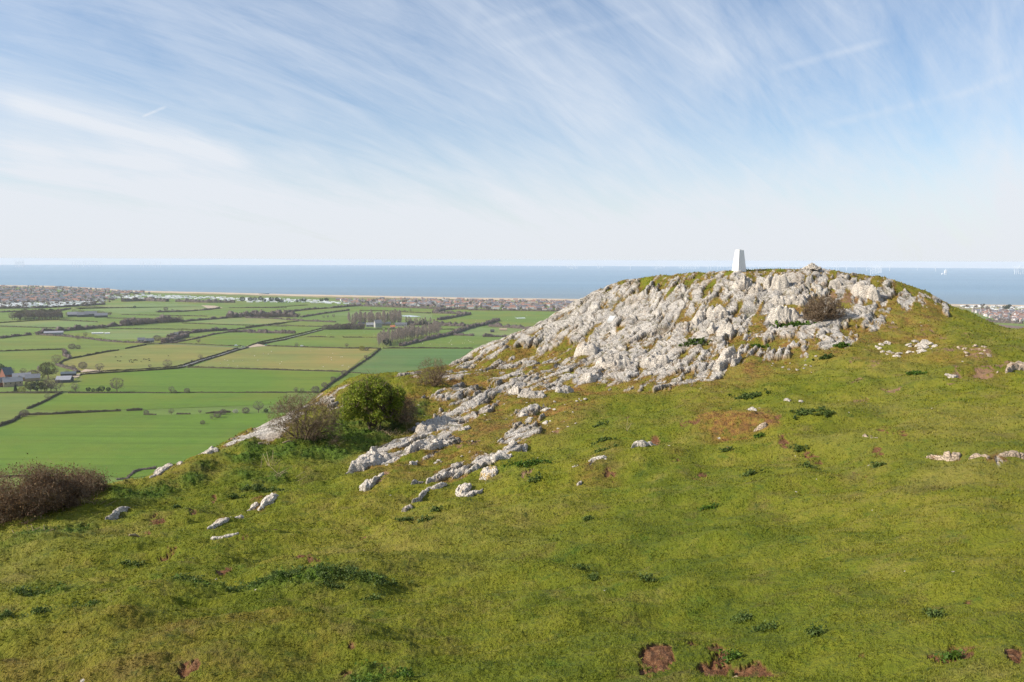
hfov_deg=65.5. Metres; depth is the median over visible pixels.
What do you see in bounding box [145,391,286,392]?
hedge
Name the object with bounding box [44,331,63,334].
farm building
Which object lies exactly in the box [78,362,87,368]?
shrub
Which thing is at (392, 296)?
beach
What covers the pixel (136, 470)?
hedge
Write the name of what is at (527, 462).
weed clump
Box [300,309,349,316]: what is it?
hedge
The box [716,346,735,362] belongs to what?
limestone outcrop
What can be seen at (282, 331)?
treeline
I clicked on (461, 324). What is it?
treeline
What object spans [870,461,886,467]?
weed clump
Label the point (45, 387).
bare tree
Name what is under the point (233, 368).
hedge
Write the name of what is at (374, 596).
weed clump
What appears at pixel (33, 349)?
hedge
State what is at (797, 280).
limestone outcrop
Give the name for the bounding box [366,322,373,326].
cottage
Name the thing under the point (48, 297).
distant houses
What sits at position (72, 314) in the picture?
farm building
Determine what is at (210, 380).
field
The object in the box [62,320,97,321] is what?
hedge
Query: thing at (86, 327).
treeline
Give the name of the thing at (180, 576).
weed clump
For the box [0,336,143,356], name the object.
field
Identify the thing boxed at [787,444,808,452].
weed clump
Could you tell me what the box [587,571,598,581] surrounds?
weed clump
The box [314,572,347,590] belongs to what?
weed clump
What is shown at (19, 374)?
farm building
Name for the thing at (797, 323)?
weed clump
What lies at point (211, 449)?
limestone outcrop
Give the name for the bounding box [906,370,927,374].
weed clump
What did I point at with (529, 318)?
field
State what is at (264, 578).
weed clump
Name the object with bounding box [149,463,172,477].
limestone outcrop
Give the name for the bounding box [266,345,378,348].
hedge
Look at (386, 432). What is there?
dry stalks
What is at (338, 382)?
field
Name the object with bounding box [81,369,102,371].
track
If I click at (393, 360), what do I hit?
field
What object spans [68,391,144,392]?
hedge
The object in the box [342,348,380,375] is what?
hedge
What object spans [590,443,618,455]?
weed clump
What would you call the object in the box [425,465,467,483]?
limestone outcrop
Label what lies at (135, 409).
hedge
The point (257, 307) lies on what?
hedge
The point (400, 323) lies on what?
farm building
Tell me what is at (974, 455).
limestone outcrop
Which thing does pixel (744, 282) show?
limestone outcrop
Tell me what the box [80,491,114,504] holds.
dry stalks
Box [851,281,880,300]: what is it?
boulder
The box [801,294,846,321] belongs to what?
bare shrub
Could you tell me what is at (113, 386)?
bare tree
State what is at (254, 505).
limestone outcrop
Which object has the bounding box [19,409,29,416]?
shrub
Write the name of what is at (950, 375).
limestone outcrop
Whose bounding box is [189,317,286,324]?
field
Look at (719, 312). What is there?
limestone outcrop
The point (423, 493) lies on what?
limestone outcrop
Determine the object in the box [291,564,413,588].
weed clump
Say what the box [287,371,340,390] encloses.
field
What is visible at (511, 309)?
hedge
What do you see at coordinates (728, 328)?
limestone outcrop
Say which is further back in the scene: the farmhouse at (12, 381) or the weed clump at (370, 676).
the farmhouse at (12, 381)
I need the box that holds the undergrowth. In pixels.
[5,406,512,665]
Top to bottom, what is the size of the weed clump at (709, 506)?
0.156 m
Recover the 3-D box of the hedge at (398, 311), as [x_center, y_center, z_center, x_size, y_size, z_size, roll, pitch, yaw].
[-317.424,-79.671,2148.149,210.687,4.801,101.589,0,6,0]
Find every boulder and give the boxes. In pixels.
[805,276,813,283]
[828,279,841,288]
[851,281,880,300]
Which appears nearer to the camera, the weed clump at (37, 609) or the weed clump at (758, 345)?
the weed clump at (37, 609)
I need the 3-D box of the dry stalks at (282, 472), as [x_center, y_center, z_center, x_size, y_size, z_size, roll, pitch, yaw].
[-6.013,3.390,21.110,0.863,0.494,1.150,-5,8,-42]
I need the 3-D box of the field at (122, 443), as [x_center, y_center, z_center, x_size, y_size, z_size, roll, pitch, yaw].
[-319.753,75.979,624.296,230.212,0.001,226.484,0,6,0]
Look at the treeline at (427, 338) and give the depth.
1390.65 m
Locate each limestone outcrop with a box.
[105,506,133,519]
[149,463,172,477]
[203,446,218,453]
[207,515,243,528]
[210,532,238,539]
[247,502,257,510]
[257,493,278,510]
[345,446,391,473]
[359,472,383,491]
[401,504,412,511]
[405,439,424,453]
[409,460,417,464]
[411,479,422,484]
[412,482,447,502]
[414,415,451,432]
[424,438,445,449]
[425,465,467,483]
[453,463,479,478]
[455,483,471,495]
[458,425,470,430]
[458,488,482,496]
[479,465,497,479]
[490,450,511,462]
[505,439,516,449]
[508,385,519,394]
[517,388,545,397]
[518,411,527,416]
[522,443,527,451]
[525,417,532,422]
[555,385,573,392]
[574,341,597,355]
[579,372,597,382]
[589,455,606,461]
[596,353,630,368]
[607,316,615,322]
[631,440,657,447]
[639,351,668,368]
[692,308,705,325]
[706,304,728,320]
[707,322,715,333]
[712,353,736,370]
[716,322,734,337]
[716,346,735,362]
[730,350,741,366]
[732,275,751,289]
[748,282,762,294]
[753,422,767,431]
[764,275,772,288]
[767,305,800,323]
[770,273,788,290]
[771,295,791,304]
[790,294,808,305]
[791,278,803,283]
[926,451,960,460]
[944,373,957,377]
[968,453,989,459]
[997,450,1023,459]
[1005,361,1023,372]
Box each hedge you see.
[0,308,70,311]
[0,319,57,322]
[0,332,31,337]
[0,348,61,350]
[0,391,62,392]
[0,414,20,425]
[1,325,201,329]
[18,409,120,414]
[26,392,62,408]
[36,333,149,342]
[55,363,80,371]
[59,349,118,363]
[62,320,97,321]
[62,348,71,357]
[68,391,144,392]
[80,305,132,307]
[80,366,185,374]
[83,347,237,372]
[115,466,156,479]
[122,314,201,315]
[125,344,146,348]
[126,408,142,410]
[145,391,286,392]
[148,342,241,345]
[157,307,219,311]
[169,331,227,342]
[180,315,227,321]
[186,322,286,326]
[187,366,285,369]
[188,347,248,365]
[205,410,230,413]
[229,307,286,307]
[229,322,286,329]
[245,316,335,321]
[245,320,297,326]
[245,367,341,371]
[246,328,321,346]
[246,391,319,392]
[258,329,323,343]
[262,339,286,344]
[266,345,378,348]
[273,324,323,326]
[283,303,371,311]
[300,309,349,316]
[320,375,342,391]
[342,336,376,337]
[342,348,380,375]
[348,328,453,329]
[360,310,430,312]
[383,347,472,348]
[452,333,473,335]
[469,308,560,311]
[482,333,507,336]
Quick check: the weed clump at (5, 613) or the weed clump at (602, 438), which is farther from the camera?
the weed clump at (602, 438)
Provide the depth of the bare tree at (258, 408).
729.31 m
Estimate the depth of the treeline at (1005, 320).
1839.65 m
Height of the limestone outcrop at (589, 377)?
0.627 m
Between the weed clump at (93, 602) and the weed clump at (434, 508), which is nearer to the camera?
the weed clump at (93, 602)
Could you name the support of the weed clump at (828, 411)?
on the hill
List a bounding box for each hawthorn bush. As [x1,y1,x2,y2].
[265,390,347,446]
[336,368,421,429]
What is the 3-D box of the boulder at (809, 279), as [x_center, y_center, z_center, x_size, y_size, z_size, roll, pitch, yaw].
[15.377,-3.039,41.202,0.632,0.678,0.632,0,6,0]
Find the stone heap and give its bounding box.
[802,263,821,269]
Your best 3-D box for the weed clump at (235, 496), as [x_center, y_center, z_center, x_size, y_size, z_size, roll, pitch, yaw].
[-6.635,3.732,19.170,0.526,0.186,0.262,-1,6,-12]
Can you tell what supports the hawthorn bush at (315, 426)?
on the hill
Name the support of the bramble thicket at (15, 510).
on the hill
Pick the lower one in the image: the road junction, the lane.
the lane
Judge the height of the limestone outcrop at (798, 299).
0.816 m
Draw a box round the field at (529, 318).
[444,309,555,326]
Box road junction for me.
[248,344,264,346]
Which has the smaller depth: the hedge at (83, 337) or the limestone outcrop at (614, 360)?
the limestone outcrop at (614, 360)
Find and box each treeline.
[0,302,105,308]
[34,322,121,333]
[119,314,179,325]
[120,296,169,301]
[161,332,189,342]
[166,327,230,336]
[175,298,234,302]
[226,309,287,317]
[228,329,255,332]
[243,309,298,316]
[247,328,295,333]
[258,329,285,333]
[349,303,467,309]
[399,331,452,345]
[407,321,465,326]
[432,306,460,312]
[432,309,470,313]
[437,312,470,319]
[451,318,499,333]
[488,322,530,328]
[986,318,1022,323]
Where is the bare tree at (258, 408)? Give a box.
[253,401,263,412]
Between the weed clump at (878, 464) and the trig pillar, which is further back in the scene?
the trig pillar
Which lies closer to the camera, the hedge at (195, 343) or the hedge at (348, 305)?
the hedge at (195, 343)
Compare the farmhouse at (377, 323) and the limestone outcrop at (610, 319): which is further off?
the farmhouse at (377, 323)
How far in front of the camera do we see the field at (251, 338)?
1507.95 m
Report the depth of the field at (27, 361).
1107.12 m
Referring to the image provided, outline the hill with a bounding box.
[0,268,1023,681]
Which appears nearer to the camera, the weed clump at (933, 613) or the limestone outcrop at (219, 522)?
the weed clump at (933, 613)
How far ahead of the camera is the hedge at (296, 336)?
1461.29 m
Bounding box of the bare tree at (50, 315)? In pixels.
[46,310,55,318]
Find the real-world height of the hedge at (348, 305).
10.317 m
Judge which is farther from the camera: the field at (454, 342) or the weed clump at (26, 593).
the field at (454, 342)
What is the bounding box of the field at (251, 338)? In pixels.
[246,326,320,344]
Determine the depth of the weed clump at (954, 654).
6.86 m
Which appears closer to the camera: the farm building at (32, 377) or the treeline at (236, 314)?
the farm building at (32, 377)
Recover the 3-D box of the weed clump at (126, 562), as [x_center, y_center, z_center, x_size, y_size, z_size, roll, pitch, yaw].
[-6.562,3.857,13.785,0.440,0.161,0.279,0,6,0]
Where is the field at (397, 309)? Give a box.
[352,307,432,311]
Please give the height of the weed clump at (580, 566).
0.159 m
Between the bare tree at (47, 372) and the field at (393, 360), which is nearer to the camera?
the bare tree at (47, 372)
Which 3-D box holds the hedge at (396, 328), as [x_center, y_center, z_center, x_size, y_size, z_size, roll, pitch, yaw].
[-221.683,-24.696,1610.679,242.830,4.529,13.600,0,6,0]
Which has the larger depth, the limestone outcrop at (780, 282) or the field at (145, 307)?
the field at (145, 307)
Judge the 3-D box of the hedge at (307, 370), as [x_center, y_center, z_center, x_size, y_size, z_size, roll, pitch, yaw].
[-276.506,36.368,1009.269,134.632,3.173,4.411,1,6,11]
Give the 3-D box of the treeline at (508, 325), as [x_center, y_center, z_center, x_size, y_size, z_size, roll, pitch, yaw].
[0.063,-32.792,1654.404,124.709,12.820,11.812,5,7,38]
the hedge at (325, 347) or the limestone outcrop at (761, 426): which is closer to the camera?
the limestone outcrop at (761, 426)
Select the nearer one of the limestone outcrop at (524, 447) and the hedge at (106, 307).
the limestone outcrop at (524, 447)
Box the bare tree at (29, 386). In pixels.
[24,380,36,391]
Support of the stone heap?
on the hill
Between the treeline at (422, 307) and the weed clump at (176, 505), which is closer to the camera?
the weed clump at (176, 505)
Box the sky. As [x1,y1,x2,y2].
[0,0,1023,268]
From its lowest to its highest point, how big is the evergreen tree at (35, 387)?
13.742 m
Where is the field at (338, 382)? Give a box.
[330,373,359,387]
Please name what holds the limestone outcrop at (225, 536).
on the hill
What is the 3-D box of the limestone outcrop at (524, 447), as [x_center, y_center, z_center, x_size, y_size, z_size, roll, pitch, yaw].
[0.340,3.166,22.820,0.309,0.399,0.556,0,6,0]
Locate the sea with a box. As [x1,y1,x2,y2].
[0,265,1023,304]
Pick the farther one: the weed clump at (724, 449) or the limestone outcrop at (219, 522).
the weed clump at (724, 449)
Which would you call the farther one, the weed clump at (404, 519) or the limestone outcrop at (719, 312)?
the limestone outcrop at (719, 312)
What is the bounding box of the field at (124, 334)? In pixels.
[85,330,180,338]
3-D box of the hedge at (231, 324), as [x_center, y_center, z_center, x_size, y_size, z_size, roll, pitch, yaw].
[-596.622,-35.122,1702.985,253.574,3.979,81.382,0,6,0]
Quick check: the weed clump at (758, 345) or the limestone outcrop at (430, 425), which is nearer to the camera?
the limestone outcrop at (430, 425)
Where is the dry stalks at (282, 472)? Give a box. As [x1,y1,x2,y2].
[267,464,304,480]
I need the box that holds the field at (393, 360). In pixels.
[352,349,471,373]
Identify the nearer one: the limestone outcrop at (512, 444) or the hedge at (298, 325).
the limestone outcrop at (512, 444)
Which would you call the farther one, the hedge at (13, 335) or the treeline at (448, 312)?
the treeline at (448, 312)
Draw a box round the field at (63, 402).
[35,393,286,410]
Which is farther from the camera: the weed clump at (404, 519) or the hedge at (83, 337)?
the hedge at (83, 337)
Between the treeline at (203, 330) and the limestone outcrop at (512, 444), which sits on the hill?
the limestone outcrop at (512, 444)
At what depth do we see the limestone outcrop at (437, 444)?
23.17 m
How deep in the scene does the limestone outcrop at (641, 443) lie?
19.86 m
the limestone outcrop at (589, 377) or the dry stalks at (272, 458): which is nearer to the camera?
the dry stalks at (272, 458)
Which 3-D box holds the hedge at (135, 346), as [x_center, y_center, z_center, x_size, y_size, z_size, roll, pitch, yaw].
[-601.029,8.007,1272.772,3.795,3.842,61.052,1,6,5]
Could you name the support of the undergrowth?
on the hill
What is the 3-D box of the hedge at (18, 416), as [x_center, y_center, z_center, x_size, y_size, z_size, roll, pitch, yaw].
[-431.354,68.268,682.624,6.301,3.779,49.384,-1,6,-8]
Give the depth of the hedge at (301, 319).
1844.11 m
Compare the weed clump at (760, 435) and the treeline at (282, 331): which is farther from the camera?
the treeline at (282, 331)
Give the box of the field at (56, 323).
[0,320,96,326]
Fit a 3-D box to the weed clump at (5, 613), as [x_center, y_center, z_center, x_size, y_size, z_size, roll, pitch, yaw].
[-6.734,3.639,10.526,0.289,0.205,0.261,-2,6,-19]
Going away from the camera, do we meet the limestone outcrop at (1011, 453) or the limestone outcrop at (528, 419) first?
the limestone outcrop at (1011, 453)
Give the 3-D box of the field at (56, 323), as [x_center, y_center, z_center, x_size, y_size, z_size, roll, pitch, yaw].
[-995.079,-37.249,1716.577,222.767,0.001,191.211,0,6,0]
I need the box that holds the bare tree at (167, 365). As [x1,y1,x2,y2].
[162,360,171,367]
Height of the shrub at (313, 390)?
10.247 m
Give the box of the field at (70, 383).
[59,375,79,386]
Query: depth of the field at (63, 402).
789.02 m
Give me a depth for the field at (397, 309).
2255.48 m
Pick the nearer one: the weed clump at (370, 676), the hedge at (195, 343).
the weed clump at (370, 676)
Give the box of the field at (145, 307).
[73,303,218,313]
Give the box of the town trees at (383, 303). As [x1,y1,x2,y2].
[0,287,1021,321]
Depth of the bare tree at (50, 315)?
1832.15 m
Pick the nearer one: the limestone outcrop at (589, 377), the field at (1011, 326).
the limestone outcrop at (589, 377)
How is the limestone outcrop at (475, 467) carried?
on the hill
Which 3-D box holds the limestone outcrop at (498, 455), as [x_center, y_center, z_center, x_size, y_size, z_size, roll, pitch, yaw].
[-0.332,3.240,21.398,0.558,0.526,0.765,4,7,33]
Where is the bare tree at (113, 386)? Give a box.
[109,378,124,391]
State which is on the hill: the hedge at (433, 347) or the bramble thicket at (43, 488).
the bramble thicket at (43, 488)
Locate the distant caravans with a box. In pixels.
[0,294,1023,307]
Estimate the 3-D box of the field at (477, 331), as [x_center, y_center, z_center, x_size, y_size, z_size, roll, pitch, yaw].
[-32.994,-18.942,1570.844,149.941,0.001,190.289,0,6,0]
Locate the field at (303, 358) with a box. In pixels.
[196,345,375,370]
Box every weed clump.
[0,608,14,618]
[9,585,56,596]
[16,605,56,620]
[66,599,97,607]
[118,558,145,567]
[171,503,181,508]
[171,572,203,581]
[224,563,325,590]
[228,493,245,498]
[238,483,285,492]
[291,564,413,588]
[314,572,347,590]
[350,664,391,681]
[359,593,381,600]
[393,666,417,677]
[395,516,413,521]
[417,513,433,522]
[428,505,443,511]
[503,457,551,467]
[527,471,541,482]
[570,563,591,569]
[582,515,593,521]
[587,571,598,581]
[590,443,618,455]
[591,436,617,444]
[593,421,608,427]
[637,572,656,581]
[678,337,711,346]
[697,502,718,510]
[716,645,742,665]
[719,446,732,451]
[728,388,769,399]
[730,609,755,623]
[739,468,763,476]
[746,619,777,632]
[751,343,768,347]
[753,432,764,438]
[769,320,816,327]
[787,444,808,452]
[789,406,825,419]
[798,460,816,467]
[804,623,826,637]
[808,409,834,416]
[811,353,833,360]
[832,341,849,347]
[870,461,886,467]
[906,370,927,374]
[922,606,947,618]
[933,648,964,662]
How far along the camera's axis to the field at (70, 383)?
895.72 m
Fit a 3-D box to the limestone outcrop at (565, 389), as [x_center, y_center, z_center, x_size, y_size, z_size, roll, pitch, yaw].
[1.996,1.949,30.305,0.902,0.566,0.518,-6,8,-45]
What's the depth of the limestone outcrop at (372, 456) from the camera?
21.88 m
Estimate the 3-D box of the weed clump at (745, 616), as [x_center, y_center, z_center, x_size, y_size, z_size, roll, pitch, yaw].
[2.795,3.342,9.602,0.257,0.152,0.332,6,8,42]
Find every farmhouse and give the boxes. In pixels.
[2,375,22,386]
[374,319,381,327]
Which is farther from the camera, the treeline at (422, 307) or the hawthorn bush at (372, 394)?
the treeline at (422, 307)
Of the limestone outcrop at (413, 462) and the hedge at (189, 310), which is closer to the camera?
the limestone outcrop at (413, 462)
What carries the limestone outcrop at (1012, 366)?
on the hill
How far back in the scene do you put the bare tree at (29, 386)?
834.83 m
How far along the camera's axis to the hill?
14.61 m
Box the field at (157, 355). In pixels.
[62,344,237,372]
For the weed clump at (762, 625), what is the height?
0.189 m
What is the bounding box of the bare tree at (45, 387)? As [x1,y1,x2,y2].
[38,380,49,390]
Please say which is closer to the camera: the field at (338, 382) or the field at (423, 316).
the field at (338, 382)
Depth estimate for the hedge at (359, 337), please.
1439.31 m
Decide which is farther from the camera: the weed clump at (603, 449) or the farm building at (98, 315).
the farm building at (98, 315)
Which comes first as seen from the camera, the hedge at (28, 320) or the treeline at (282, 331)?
the treeline at (282, 331)
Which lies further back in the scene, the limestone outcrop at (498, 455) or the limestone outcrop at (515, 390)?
the limestone outcrop at (515, 390)
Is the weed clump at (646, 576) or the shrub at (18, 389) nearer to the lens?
the weed clump at (646, 576)
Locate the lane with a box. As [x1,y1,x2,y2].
[184,347,245,365]
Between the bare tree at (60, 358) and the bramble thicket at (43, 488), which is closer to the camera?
the bramble thicket at (43, 488)
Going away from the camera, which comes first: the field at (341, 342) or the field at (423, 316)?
the field at (341, 342)
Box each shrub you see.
[17,386,25,391]
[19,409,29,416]
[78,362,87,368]
[311,386,318,392]
[413,353,448,386]
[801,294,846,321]
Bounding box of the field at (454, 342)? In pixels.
[404,338,487,347]
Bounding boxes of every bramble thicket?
[0,453,81,524]
[0,475,48,526]
[19,461,102,512]
[68,466,116,497]
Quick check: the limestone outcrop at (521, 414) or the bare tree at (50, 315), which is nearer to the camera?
the limestone outcrop at (521, 414)
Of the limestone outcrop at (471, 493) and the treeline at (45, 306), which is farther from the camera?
the treeline at (45, 306)
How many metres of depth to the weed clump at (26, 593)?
11.91 m
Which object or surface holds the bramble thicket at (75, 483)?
on the hill
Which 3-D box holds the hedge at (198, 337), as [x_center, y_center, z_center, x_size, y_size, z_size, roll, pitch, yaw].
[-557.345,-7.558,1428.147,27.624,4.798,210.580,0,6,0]
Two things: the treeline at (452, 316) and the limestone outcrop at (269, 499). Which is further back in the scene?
the treeline at (452, 316)
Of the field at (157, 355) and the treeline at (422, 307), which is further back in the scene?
the treeline at (422, 307)
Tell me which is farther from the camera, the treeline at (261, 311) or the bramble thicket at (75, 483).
the treeline at (261, 311)
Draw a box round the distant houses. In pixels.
[0,285,1023,313]
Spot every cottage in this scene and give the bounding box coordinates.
[144,338,153,342]
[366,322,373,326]
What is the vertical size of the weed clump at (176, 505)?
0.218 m
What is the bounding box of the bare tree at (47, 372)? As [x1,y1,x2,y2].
[38,362,55,378]
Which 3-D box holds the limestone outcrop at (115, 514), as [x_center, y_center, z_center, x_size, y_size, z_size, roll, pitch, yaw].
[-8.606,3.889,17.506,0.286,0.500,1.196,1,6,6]
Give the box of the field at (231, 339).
[177,333,275,345]
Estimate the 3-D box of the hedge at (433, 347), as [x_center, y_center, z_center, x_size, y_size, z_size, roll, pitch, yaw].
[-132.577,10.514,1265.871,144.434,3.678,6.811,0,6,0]
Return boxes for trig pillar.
[732,250,745,271]
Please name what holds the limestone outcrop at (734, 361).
on the hill
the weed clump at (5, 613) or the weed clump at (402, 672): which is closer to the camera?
the weed clump at (402, 672)
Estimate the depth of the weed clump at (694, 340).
35.41 m
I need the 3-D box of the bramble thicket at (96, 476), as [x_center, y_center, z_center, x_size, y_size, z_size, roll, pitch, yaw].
[-10.178,3.367,19.051,1.336,0.993,1.199,0,6,0]
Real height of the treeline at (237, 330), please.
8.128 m
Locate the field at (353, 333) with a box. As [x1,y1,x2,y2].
[294,330,396,337]
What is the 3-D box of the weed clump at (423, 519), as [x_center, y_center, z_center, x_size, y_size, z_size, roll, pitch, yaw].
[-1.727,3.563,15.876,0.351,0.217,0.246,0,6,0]
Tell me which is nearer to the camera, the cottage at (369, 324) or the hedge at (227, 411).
the hedge at (227, 411)
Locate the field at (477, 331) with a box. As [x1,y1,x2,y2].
[457,327,522,335]
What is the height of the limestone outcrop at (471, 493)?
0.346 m
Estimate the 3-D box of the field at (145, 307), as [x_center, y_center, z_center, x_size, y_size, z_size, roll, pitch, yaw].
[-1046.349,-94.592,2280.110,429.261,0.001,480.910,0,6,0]
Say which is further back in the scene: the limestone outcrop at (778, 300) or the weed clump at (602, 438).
the limestone outcrop at (778, 300)
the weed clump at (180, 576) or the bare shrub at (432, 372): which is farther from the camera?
the bare shrub at (432, 372)
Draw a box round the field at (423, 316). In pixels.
[329,312,431,319]
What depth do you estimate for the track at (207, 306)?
2358.71 m
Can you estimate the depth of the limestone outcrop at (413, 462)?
21.71 m
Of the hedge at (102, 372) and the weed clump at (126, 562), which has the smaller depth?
the weed clump at (126, 562)
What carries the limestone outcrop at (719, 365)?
on the hill
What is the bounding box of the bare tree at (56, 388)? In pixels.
[49,379,66,391]
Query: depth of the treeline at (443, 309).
2221.54 m
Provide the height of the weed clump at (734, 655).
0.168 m
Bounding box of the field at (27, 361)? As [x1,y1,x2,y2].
[0,350,68,372]
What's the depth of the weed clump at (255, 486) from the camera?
19.91 m
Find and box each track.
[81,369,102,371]
[202,305,221,307]
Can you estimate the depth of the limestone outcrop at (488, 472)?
19.51 m
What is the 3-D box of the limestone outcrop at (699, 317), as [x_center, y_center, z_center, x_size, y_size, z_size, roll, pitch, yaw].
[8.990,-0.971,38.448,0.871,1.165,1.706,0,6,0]
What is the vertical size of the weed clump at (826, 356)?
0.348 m
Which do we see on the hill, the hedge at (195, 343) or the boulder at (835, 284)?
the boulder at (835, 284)
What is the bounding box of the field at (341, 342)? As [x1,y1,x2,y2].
[274,338,377,346]
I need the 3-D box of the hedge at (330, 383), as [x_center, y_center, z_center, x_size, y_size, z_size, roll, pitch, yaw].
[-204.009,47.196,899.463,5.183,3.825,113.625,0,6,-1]
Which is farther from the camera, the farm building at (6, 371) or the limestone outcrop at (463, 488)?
the farm building at (6, 371)
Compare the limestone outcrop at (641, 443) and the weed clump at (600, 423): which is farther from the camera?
the weed clump at (600, 423)
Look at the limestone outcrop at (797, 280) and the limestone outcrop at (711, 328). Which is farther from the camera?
the limestone outcrop at (797, 280)
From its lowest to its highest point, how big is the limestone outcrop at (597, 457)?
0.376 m
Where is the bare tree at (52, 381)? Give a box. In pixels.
[44,377,58,390]
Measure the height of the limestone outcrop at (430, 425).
0.768 m
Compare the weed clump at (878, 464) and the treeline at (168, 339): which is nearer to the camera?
the weed clump at (878, 464)
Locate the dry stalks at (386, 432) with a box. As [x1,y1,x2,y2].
[372,426,410,436]
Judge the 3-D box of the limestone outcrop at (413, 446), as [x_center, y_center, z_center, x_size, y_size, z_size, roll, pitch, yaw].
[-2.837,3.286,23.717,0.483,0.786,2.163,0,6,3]
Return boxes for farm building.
[0,367,13,376]
[12,372,30,380]
[25,373,40,381]
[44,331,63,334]
[56,376,73,382]
[60,371,76,375]
[67,312,76,316]
[77,312,88,316]
[84,311,96,316]
[94,313,107,317]
[395,322,406,325]
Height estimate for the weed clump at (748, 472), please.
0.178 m
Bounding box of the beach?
[0,285,1023,306]
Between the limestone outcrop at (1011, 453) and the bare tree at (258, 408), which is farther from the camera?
the bare tree at (258, 408)
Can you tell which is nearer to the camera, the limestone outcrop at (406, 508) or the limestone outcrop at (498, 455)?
the limestone outcrop at (406, 508)
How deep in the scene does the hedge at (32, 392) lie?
831.05 m
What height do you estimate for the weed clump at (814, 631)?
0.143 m
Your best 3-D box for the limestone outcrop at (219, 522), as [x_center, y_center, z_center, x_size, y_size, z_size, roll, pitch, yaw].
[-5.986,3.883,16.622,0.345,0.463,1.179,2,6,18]
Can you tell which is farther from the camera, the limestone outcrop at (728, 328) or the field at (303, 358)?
the field at (303, 358)
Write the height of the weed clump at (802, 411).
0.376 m
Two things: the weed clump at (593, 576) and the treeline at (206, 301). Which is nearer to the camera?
the weed clump at (593, 576)
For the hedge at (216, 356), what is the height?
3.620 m
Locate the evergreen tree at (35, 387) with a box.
[31,380,42,390]
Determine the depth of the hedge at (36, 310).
2132.62 m
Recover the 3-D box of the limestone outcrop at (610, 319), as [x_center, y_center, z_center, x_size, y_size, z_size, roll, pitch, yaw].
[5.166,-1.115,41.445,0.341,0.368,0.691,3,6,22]
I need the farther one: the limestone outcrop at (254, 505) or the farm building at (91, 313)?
the farm building at (91, 313)
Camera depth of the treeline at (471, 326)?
1668.34 m
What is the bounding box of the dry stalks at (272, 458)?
[249,455,281,466]
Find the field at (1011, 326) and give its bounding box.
[1000,325,1023,328]
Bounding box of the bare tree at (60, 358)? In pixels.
[51,354,61,362]
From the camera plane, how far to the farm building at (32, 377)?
913.26 m
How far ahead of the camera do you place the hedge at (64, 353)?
1142.03 m
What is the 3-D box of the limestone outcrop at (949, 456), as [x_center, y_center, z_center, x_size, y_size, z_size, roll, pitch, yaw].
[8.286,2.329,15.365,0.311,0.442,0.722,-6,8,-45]
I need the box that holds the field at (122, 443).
[0,411,284,476]
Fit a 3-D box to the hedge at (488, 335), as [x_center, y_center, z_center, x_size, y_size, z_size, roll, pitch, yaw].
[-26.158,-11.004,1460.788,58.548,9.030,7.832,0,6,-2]
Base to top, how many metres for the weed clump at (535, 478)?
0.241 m
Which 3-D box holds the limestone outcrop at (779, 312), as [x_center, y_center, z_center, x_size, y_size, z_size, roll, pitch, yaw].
[12.716,-1.147,37.280,1.747,1.134,1.258,0,6,0]
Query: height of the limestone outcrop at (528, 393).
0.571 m
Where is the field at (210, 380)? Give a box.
[68,369,286,391]
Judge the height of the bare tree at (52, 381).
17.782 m
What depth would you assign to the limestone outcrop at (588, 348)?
36.75 m
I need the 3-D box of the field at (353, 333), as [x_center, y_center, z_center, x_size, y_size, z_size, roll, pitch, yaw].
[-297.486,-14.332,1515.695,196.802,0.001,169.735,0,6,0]
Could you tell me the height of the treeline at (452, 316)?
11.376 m
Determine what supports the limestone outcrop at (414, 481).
on the hill

